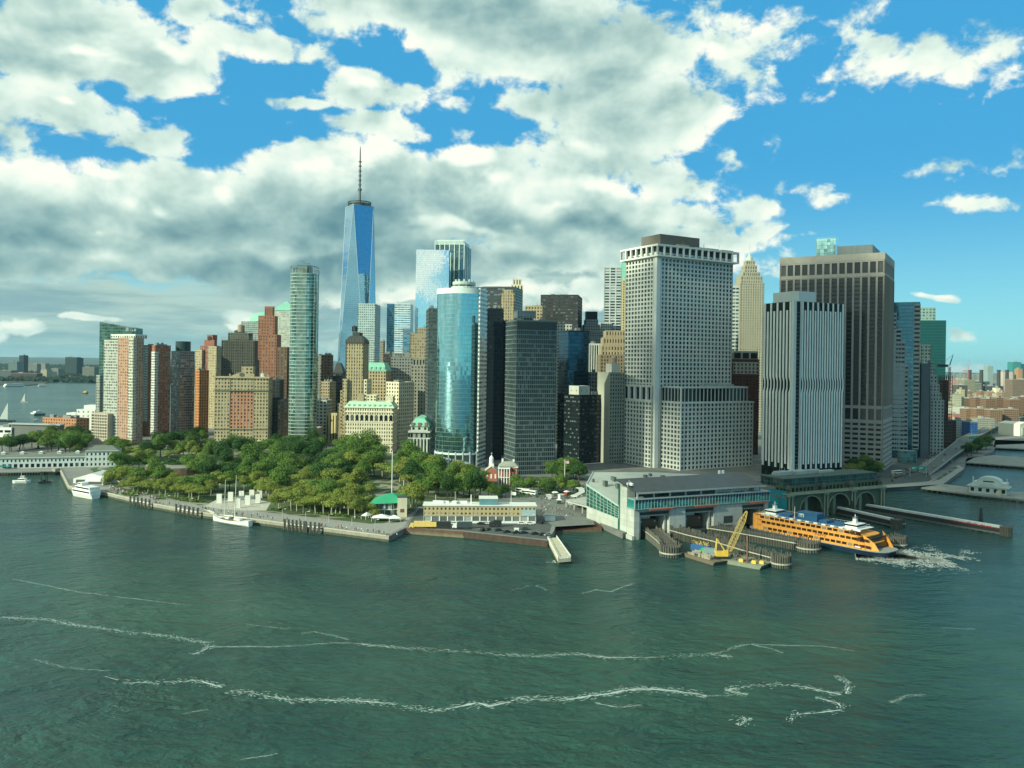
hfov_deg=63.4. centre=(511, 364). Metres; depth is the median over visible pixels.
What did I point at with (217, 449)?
tree
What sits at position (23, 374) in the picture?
building
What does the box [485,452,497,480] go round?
chapel
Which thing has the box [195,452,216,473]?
tree
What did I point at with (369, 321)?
office tower
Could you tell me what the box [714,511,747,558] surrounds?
barge crane
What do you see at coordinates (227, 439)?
tree
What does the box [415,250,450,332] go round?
glass tower
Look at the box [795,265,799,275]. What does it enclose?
window
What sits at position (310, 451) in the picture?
tree
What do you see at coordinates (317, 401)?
window
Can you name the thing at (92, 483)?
tent window
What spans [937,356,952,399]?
tower crane
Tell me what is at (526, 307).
window
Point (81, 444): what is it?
tree
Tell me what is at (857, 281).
office tower
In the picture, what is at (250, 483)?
tree
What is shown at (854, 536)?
ferry
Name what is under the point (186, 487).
tree
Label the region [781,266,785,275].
window
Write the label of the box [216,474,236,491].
tree
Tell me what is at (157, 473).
tree
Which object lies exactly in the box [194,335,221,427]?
brick tower
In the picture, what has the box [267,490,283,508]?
tree
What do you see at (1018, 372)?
tower
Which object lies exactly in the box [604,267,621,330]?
office tower
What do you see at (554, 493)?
kiosk
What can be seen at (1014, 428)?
pier shed
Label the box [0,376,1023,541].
ground
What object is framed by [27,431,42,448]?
tree
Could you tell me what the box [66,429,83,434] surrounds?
tree
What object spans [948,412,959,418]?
building
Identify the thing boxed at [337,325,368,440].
stepped tower
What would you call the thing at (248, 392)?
window
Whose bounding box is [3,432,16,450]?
tree
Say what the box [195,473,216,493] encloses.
tree
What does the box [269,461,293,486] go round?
tree
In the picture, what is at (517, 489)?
bus
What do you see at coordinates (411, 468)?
tree
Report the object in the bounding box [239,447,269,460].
tree
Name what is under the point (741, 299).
window
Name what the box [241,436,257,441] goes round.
tree
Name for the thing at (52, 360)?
hills
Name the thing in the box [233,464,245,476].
tree
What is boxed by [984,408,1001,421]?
housing block
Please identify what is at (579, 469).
tree
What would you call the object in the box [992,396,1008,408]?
housing block
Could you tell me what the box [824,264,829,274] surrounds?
window
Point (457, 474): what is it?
tree
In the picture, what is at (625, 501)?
ferry terminal
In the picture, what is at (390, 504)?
pavilion
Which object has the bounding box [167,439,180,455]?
tree
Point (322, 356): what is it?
window
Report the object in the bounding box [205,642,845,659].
foam
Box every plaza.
[204,497,269,510]
[510,482,594,526]
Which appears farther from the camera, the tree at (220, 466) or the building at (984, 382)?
the building at (984, 382)
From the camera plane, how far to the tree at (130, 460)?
679.34 m
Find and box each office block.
[0,424,12,437]
[272,378,283,435]
[277,398,288,436]
[317,352,322,399]
[317,396,331,436]
[321,351,332,380]
[321,379,335,411]
[326,411,336,441]
[333,374,344,410]
[363,378,371,399]
[368,362,391,400]
[383,350,393,367]
[386,380,413,448]
[391,355,412,381]
[557,385,600,463]
[588,369,597,391]
[589,339,600,371]
[918,362,929,456]
[920,343,930,363]
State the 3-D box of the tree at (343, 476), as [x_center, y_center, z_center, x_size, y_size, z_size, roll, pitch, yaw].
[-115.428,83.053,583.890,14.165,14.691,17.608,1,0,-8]
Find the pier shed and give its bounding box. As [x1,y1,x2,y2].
[998,421,1023,435]
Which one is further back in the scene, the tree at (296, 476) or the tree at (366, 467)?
the tree at (366, 467)
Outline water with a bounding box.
[0,380,1023,767]
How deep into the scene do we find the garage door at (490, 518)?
480.12 m
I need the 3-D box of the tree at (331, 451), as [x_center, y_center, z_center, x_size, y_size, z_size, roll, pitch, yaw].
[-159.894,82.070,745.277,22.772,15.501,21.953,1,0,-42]
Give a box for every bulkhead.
[405,527,463,537]
[464,532,547,546]
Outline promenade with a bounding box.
[72,485,417,534]
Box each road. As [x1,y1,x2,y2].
[326,444,497,466]
[520,476,587,480]
[877,437,957,484]
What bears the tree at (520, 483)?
on the plaza at (578, 517)
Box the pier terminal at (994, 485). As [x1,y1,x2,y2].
[967,476,1011,495]
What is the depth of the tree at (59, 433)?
823.21 m
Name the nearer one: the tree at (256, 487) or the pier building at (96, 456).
the tree at (256, 487)
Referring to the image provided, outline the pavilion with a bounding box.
[369,493,408,516]
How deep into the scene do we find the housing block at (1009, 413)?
1400.00 m
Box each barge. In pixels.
[38,471,51,483]
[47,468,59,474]
[682,550,727,564]
[722,535,770,569]
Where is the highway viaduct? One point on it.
(950, 453)
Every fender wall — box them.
[837,506,902,528]
[866,504,1012,536]
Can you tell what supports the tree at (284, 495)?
on the lawn at (383, 484)
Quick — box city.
[949,373,996,385]
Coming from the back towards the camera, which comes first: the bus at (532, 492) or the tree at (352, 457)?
the tree at (352, 457)
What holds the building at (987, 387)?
on the ground at (753, 472)
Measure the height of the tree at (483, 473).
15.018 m
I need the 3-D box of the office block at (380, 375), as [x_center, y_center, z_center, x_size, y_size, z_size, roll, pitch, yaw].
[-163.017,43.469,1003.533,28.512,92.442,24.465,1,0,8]
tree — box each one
[0,437,13,451]
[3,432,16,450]
[7,438,18,450]
[13,434,32,449]
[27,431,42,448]
[36,435,59,450]
[43,424,56,430]
[43,430,59,437]
[43,437,57,450]
[51,430,69,450]
[57,441,68,452]
[58,432,83,451]
[64,425,80,429]
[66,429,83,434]
[71,440,88,451]
[80,433,94,442]
[100,471,116,490]
[103,436,123,444]
[103,465,126,482]
[107,451,127,465]
[111,467,128,489]
[114,439,134,446]
[114,444,124,452]
[116,465,134,477]
[118,480,126,488]
[120,454,143,465]
[123,468,152,485]
[124,475,142,490]
[125,479,149,490]
[130,446,151,451]
[131,450,148,467]
[134,451,154,464]
[137,480,153,493]
[138,439,154,450]
[144,448,157,453]
[146,455,165,479]
[150,431,159,439]
[150,465,173,479]
[152,482,160,495]
[153,432,170,456]
[154,445,165,455]
[155,477,173,496]
[160,469,174,477]
[162,451,174,455]
[163,459,182,463]
[164,432,177,440]
[166,472,179,479]
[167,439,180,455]
[167,461,182,464]
[168,480,183,496]
[169,483,183,496]
[174,441,187,454]
[175,448,183,458]
[176,429,189,440]
[178,475,201,484]
[179,454,196,464]
[180,484,198,498]
[181,483,194,497]
[183,431,200,439]
[185,434,198,442]
[185,440,199,455]
[185,458,201,470]
[186,485,212,498]
[190,445,202,453]
[192,426,206,441]
[194,461,217,473]
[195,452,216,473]
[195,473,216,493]
[199,430,207,438]
[200,438,208,446]
[202,439,221,454]
[204,479,217,495]
[209,470,226,490]
[212,440,229,462]
[214,460,228,472]
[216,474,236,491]
[219,447,232,461]
[221,438,232,447]
[222,457,242,463]
[222,471,239,490]
[224,462,239,474]
[227,434,240,455]
[231,434,252,451]
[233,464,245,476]
[237,475,249,490]
[238,457,255,477]
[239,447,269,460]
[240,442,260,461]
[240,477,256,489]
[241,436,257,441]
[242,461,265,475]
[249,470,266,481]
[251,442,267,450]
[253,477,269,493]
[254,483,265,489]
[256,456,281,469]
[259,484,268,496]
[260,438,280,448]
[263,469,273,476]
[266,481,281,491]
[267,445,284,460]
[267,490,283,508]
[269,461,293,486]
[270,433,281,440]
[270,441,280,447]
[272,488,291,501]
[276,450,296,464]
[276,498,286,507]
[278,434,295,440]
[278,490,305,510]
[280,437,294,450]
[282,455,309,468]
[283,489,306,510]
[284,479,298,486]
[288,438,308,455]
[288,465,297,473]
[290,473,310,479]
[290,477,304,486]
[292,457,308,470]
[293,500,311,511]
[298,466,313,476]
[298,479,311,487]
[300,437,308,444]
[300,495,314,511]
[301,496,324,512]
[302,456,314,466]
[303,445,319,456]
[304,479,326,487]
[305,460,324,468]
[306,428,319,443]
[306,484,328,504]
[307,437,324,458]
[311,462,338,478]
[312,436,327,447]
[313,442,322,454]
[314,493,331,512]
[315,451,327,462]
[317,477,338,493]
[318,492,335,512]
[319,497,344,513]
[320,467,342,479]
[322,449,340,454]
[322,451,350,466]
[328,443,347,450]
[331,435,349,446]
[331,488,347,513]
[335,449,354,456]
[336,460,352,473]
[336,480,345,487]
[338,493,360,514]
[339,472,350,480]
[341,474,371,485]
[341,481,360,508]
[343,451,364,465]
[346,433,367,445]
[346,497,364,518]
[347,438,366,453]
[347,467,368,484]
[349,442,373,454]
[355,459,370,473]
[358,484,364,492]
[358,493,375,501]
[359,501,369,511]
[360,427,382,445]
[361,449,387,476]
[362,459,376,475]
[362,483,377,493]
[364,502,376,509]
[368,509,380,513]
[371,443,389,452]
[374,462,387,476]
[377,465,387,478]
[385,465,400,481]
[386,458,401,478]
[394,449,408,459]
[394,456,411,485]
[396,488,426,506]
[400,437,421,456]
[400,458,423,481]
[401,472,429,480]
[401,481,427,510]
[408,486,425,511]
[409,450,430,457]
[412,451,431,462]
[413,470,428,481]
[415,476,436,496]
[416,476,439,494]
[419,460,439,474]
[423,453,440,467]
[429,465,446,495]
[429,477,439,495]
[432,454,447,467]
[440,474,453,498]
[443,462,459,475]
[446,468,455,477]
[449,480,472,495]
[450,460,468,472]
[451,475,464,497]
[456,468,471,495]
[458,465,477,496]
[465,469,484,498]
[474,469,490,479]
[478,475,487,495]
[484,483,500,495]
[493,487,501,495]
[501,483,511,495]
[509,474,524,486]
[511,479,533,486]
[523,476,539,488]
[537,476,553,492]
[544,461,555,477]
[545,482,558,493]
[550,463,562,474]
[552,474,568,491]
[556,457,575,476]
[557,470,570,475]
[558,482,566,488]
[566,479,580,492]
[567,463,587,481]
[571,458,583,478]
[843,462,858,468]
[846,457,866,464]
[856,461,865,469]
[859,453,873,459]
[862,464,883,472]
[864,459,875,465]
[874,461,884,475]
[960,442,973,455]
[965,443,978,455]
[976,435,984,441]
[983,434,995,440]
[984,440,992,445]
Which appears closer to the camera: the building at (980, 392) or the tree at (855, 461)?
the tree at (855, 461)
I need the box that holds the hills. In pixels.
[0,357,995,375]
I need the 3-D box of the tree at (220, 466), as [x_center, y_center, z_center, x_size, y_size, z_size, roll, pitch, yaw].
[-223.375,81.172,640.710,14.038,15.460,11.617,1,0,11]
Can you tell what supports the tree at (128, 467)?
on the lawn at (383, 484)
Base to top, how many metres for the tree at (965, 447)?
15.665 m
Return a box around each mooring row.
[129,496,150,508]
[175,504,198,517]
[283,519,304,531]
[305,521,319,533]
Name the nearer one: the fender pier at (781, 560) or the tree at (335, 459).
the fender pier at (781, 560)
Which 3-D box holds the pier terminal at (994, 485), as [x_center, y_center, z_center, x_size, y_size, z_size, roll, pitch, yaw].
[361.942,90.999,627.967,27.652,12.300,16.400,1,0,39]
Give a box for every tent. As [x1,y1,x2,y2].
[73,470,125,484]
[371,514,389,521]
[389,515,399,520]
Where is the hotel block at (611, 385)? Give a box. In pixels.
[597,356,624,463]
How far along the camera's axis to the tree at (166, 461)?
674.90 m
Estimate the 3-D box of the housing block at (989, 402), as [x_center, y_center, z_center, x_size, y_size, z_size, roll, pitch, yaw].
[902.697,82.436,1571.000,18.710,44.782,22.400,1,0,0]
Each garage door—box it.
[424,516,430,520]
[432,516,438,520]
[440,516,446,520]
[448,516,454,520]
[456,516,462,520]
[464,516,470,520]
[472,516,478,520]
[480,516,486,520]
[488,516,494,520]
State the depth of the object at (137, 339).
892.39 m
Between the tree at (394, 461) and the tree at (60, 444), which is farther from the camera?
the tree at (60, 444)
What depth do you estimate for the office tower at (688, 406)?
770.06 m
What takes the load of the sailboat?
on the water
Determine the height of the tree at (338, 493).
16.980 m
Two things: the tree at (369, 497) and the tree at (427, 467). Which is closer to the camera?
the tree at (369, 497)
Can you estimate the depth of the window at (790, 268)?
788.49 m
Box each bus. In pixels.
[515,487,530,491]
[521,489,536,494]
[891,470,902,473]
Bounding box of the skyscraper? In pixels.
[338,146,375,368]
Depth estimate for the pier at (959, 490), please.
631.86 m
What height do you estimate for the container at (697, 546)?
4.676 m
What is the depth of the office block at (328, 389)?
1013.83 m
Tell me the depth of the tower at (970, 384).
2050.00 m
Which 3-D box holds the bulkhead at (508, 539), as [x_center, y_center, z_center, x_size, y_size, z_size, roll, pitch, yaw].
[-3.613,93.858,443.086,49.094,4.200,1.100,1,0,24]
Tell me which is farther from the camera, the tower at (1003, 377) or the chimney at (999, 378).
the tower at (1003, 377)
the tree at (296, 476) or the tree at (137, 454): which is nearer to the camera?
the tree at (296, 476)
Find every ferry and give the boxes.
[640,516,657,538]
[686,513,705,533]
[750,504,897,557]
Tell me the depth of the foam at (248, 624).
294.55 m
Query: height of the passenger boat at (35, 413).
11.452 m
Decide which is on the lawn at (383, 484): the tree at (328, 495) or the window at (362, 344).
the tree at (328, 495)
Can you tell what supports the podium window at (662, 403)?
in the office tower at (688, 406)
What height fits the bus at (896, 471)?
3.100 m
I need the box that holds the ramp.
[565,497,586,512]
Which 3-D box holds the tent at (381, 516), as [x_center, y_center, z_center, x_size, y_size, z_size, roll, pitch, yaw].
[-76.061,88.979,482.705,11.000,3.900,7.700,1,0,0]
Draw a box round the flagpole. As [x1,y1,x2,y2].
[391,451,392,492]
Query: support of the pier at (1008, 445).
in the water
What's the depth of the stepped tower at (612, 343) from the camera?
932.32 m
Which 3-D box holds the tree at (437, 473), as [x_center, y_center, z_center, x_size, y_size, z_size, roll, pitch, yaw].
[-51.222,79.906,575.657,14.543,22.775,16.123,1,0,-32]
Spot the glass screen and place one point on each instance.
(906, 456)
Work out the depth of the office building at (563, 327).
980.04 m
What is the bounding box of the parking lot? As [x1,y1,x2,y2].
[408,508,551,538]
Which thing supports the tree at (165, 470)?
on the lawn at (383, 484)
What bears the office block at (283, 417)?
on the ground at (753, 472)
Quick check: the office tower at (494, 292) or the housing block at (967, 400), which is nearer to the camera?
the office tower at (494, 292)
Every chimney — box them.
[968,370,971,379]
[979,370,982,390]
[996,370,1000,388]
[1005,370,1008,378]
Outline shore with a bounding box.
[0,363,334,385]
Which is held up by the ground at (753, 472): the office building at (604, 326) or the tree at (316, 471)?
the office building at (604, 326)
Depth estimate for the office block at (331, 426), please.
951.68 m
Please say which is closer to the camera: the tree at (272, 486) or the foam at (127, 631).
the foam at (127, 631)
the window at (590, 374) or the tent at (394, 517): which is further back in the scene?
the window at (590, 374)
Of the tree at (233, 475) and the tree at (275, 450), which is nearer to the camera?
the tree at (233, 475)
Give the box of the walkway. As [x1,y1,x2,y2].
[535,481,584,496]
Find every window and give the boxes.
[76,480,101,484]
[96,376,102,411]
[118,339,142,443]
[128,340,135,438]
[144,346,169,435]
[195,371,207,430]
[215,378,228,439]
[222,352,253,375]
[231,392,252,427]
[254,379,267,439]
[273,381,278,432]
[278,402,288,435]
[317,357,320,398]
[317,401,331,436]
[321,383,335,411]
[322,356,332,379]
[333,377,344,410]
[346,427,391,451]
[348,344,362,401]
[368,372,389,399]
[387,383,412,443]
[391,359,411,381]
[411,335,425,358]
[411,433,427,452]
[412,366,424,418]
[501,295,513,320]
[526,307,541,318]
[556,325,570,441]
[589,374,595,390]
[601,356,621,371]
[621,299,623,330]
[624,401,658,465]
[625,255,730,386]
[661,403,751,468]
[734,361,757,453]
[739,299,762,430]
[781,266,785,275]
[788,265,792,275]
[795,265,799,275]
[802,265,807,275]
[810,264,814,274]
[817,264,821,274]
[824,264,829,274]
[832,263,836,273]
[839,263,844,273]
[842,422,880,462]
[847,263,852,273]
[855,262,859,272]
[862,262,867,272]
[870,261,875,272]
[878,261,882,271]
[922,346,929,363]
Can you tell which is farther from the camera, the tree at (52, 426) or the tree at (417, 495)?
the tree at (52, 426)
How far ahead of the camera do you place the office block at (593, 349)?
980.80 m
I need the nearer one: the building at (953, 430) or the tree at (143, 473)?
the tree at (143, 473)
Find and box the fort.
[145,462,216,476]
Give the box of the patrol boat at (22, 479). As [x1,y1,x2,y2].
[12,473,30,482]
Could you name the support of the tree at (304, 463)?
on the lawn at (383, 484)
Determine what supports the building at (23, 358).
on the shore
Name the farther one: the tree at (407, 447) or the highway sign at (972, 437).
the highway sign at (972, 437)
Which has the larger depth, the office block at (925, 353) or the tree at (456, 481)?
the office block at (925, 353)
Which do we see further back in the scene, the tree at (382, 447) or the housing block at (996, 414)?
the housing block at (996, 414)
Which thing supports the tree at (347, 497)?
on the lawn at (383, 484)
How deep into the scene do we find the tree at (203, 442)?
815.32 m
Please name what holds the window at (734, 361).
in the office building at (745, 368)
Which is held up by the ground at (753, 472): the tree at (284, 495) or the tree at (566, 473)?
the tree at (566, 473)
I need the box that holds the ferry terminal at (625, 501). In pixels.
[586,472,770,539]
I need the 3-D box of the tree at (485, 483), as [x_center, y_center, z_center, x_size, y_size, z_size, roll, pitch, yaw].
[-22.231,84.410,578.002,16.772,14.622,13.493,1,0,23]
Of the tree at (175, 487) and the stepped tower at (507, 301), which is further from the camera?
the stepped tower at (507, 301)
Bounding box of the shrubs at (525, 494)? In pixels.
[509,484,585,497]
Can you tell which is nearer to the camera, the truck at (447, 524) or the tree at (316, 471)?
the truck at (447, 524)
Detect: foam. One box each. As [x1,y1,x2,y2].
[7,616,212,653]
[20,580,969,758]
[123,677,739,712]
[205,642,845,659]
[725,677,925,726]
[854,546,979,570]
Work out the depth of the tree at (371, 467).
670.84 m
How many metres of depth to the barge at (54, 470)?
675.14 m
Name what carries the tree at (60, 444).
on the ground at (753, 472)
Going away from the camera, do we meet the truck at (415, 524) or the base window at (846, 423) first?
the truck at (415, 524)
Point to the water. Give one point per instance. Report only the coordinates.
(956, 678)
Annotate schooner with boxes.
[205,475,252,526]
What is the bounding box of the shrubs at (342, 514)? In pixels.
[116,485,373,518]
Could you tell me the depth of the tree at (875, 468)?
705.94 m
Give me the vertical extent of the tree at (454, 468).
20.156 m
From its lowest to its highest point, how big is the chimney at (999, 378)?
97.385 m
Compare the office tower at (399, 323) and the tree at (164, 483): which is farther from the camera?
the office tower at (399, 323)
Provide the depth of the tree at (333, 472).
584.07 m
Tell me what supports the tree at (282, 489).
on the lawn at (383, 484)
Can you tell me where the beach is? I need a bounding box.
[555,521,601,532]
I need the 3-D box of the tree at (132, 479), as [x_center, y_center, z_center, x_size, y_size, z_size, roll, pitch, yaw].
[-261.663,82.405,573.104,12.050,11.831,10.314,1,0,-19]
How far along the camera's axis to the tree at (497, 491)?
568.04 m
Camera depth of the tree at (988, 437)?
1018.53 m
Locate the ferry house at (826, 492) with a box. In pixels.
[746,464,886,516]
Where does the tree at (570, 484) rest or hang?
on the plaza at (578, 517)
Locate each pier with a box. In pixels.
[0,467,94,475]
[547,535,570,565]
[641,525,681,557]
[665,525,791,568]
[708,522,820,552]
[841,506,905,526]
[885,532,907,548]
[921,484,1023,502]
[966,455,1023,468]
[994,440,1023,450]
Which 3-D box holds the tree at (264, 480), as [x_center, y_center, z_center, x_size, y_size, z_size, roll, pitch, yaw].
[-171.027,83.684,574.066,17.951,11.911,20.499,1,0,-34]
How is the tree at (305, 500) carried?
on the lawn at (383, 484)
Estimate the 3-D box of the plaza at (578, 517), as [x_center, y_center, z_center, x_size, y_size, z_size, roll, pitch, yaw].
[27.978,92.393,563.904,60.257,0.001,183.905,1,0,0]
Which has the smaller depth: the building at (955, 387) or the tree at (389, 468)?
the tree at (389, 468)
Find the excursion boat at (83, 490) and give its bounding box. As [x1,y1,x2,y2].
[72,477,100,498]
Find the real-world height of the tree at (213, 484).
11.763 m
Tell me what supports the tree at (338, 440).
on the ground at (753, 472)
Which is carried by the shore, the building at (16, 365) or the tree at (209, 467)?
the building at (16, 365)
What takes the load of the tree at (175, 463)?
on the lawn at (383, 484)
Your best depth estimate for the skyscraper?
1689.67 m
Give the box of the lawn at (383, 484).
[90,448,502,523]
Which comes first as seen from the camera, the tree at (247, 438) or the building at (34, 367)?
the tree at (247, 438)
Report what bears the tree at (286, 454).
on the lawn at (383, 484)
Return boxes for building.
[0,370,16,377]
[0,445,121,468]
[8,361,22,372]
[8,423,65,442]
[11,372,42,376]
[19,354,27,371]
[28,363,40,371]
[40,363,48,369]
[41,369,51,376]
[51,368,62,374]
[65,356,80,373]
[82,367,98,376]
[214,367,273,443]
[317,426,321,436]
[333,363,344,374]
[344,394,398,452]
[408,415,431,454]
[411,358,425,418]
[423,496,536,522]
[525,303,546,319]
[555,322,571,442]
[599,319,611,337]
[731,351,758,454]
[948,404,964,413]
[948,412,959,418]
[948,418,956,445]
[949,392,961,405]
[952,384,967,396]
[952,417,965,436]
[956,387,964,405]
[962,419,977,435]
[970,416,994,432]
[975,380,989,384]
[976,390,983,396]
[983,384,1003,391]
[992,386,999,392]
[997,390,1004,396]
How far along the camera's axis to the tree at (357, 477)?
569.46 m
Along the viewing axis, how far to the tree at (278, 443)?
793.06 m
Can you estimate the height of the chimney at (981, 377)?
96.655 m
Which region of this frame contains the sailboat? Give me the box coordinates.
[0,403,15,420]
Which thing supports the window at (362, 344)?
in the stepped tower at (357, 361)
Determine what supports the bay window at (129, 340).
in the apartment tower at (121, 415)
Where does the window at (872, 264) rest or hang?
in the office tower at (857, 281)
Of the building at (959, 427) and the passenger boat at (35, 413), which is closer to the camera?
the building at (959, 427)
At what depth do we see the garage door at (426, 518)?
478.13 m
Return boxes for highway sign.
[910,466,926,476]
[964,436,976,440]
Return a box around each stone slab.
[216,494,222,502]
[227,492,233,500]
[234,498,240,507]
[239,491,244,499]
[244,495,250,504]
[249,490,254,498]
[255,494,260,502]
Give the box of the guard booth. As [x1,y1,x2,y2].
[544,513,555,520]
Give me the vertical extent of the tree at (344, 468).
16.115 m
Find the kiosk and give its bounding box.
[552,491,557,496]
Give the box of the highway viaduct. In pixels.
[919,416,1023,475]
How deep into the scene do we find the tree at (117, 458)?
671.76 m
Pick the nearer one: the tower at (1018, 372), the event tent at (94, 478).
the event tent at (94, 478)
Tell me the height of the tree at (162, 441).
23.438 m
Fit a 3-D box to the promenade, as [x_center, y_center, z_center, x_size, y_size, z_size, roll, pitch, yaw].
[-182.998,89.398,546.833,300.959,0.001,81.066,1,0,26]
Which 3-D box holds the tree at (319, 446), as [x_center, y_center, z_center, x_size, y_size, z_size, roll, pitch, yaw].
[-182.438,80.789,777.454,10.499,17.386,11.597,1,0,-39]
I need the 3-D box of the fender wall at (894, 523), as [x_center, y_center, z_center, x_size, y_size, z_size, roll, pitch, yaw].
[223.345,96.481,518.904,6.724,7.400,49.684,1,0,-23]
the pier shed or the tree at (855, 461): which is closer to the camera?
the tree at (855, 461)
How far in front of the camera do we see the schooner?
482.14 m
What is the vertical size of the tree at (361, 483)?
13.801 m
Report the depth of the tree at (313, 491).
521.87 m
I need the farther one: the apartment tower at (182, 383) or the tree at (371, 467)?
the apartment tower at (182, 383)
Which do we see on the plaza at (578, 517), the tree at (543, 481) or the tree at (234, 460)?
the tree at (543, 481)
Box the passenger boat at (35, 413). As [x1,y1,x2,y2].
[31,411,45,415]
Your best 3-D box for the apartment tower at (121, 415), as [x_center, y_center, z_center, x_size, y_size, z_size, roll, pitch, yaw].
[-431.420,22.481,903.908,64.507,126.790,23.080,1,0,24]
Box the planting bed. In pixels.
[933,467,956,480]
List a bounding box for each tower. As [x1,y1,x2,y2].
[91,328,146,444]
[99,322,142,374]
[143,343,170,436]
[170,341,194,432]
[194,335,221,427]
[221,324,258,376]
[237,312,264,340]
[258,306,289,397]
[274,301,289,346]
[288,261,318,447]
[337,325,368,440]
[357,303,379,362]
[380,339,384,362]
[386,303,412,353]
[392,328,425,358]
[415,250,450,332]
[425,301,436,457]
[434,279,487,466]
[435,240,470,286]
[477,286,522,319]
[485,305,503,459]
[500,290,514,320]
[502,320,507,454]
[504,311,556,474]
[511,279,522,310]
[541,294,581,330]
[557,325,588,427]
[582,311,600,343]
[597,330,624,371]
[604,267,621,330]
[620,234,753,470]
[620,257,625,330]
[732,286,738,350]
[734,251,763,431]
[761,291,843,474]
[779,237,894,470]
[892,302,920,458]
[920,307,945,382]
[927,361,943,454]
[937,375,952,448]
[947,378,960,393]
[957,378,974,394]
[975,383,980,392]
[983,365,992,385]
[1001,370,1012,390]
[1005,378,1023,398]
[1007,361,1020,378]
[1014,368,1022,378]
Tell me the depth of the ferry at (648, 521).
465.37 m
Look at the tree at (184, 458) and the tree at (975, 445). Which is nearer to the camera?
the tree at (184, 458)
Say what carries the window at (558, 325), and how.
in the office building at (563, 327)
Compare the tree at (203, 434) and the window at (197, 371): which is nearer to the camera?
the tree at (203, 434)
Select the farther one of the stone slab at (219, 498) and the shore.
the shore
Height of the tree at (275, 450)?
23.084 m
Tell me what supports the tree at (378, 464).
on the lawn at (383, 484)
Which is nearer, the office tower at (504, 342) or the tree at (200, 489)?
the tree at (200, 489)
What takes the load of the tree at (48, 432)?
on the ground at (753, 472)
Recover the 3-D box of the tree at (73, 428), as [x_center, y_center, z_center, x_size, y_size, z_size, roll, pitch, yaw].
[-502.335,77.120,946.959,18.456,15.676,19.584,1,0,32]
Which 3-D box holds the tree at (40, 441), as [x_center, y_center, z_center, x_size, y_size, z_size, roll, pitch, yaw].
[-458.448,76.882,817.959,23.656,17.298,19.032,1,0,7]
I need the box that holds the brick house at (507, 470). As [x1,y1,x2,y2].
[498,458,518,484]
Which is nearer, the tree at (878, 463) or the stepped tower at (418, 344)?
the tree at (878, 463)
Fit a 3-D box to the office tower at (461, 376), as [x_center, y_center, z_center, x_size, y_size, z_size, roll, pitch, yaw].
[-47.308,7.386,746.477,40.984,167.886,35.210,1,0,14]
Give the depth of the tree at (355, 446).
728.82 m
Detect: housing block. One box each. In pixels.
[959,407,969,419]
[965,397,969,406]
[969,395,985,407]
[970,406,988,417]
[980,396,995,408]
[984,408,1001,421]
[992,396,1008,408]
[997,407,1017,420]
[1003,397,1019,419]
[1010,395,1023,416]
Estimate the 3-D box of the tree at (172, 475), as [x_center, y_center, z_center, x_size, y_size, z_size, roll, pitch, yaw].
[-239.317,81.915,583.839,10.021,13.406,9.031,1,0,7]
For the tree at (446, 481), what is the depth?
562.14 m
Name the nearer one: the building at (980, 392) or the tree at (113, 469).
the tree at (113, 469)
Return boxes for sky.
[0,0,1023,372]
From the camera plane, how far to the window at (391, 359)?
1018.89 m
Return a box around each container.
[691,540,710,550]
[704,547,717,554]
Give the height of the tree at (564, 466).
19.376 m
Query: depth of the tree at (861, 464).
709.72 m
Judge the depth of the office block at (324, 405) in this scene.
960.88 m
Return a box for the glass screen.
[897,450,916,462]
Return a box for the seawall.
[59,467,389,541]
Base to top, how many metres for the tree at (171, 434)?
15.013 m
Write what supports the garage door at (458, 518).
in the office building at (488, 508)
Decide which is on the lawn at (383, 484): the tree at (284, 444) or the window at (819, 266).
the tree at (284, 444)
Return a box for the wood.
[0,363,194,383]
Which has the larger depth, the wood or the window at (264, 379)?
the wood
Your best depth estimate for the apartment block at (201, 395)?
1009.35 m
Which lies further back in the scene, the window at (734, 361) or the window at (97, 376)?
the window at (97, 376)
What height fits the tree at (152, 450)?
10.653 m
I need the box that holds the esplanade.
[883,465,963,487]
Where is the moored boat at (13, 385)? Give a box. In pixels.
[3,384,24,386]
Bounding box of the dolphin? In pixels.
[978,508,982,521]
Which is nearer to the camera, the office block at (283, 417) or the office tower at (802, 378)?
the office tower at (802, 378)
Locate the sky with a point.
(166, 166)
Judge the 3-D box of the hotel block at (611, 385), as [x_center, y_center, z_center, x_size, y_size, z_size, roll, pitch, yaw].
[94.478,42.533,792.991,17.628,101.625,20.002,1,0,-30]
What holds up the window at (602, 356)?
in the stepped tower at (612, 343)
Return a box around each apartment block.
[43,414,88,430]
[66,405,95,429]
[96,375,103,411]
[195,365,208,435]
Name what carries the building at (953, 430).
on the ground at (753, 472)
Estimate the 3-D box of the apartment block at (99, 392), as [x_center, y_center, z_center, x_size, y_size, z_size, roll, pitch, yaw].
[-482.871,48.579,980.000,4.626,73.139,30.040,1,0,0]
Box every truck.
[409,521,435,528]
[426,521,450,528]
[452,521,471,528]
[489,520,501,526]
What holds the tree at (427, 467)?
on the lawn at (383, 484)

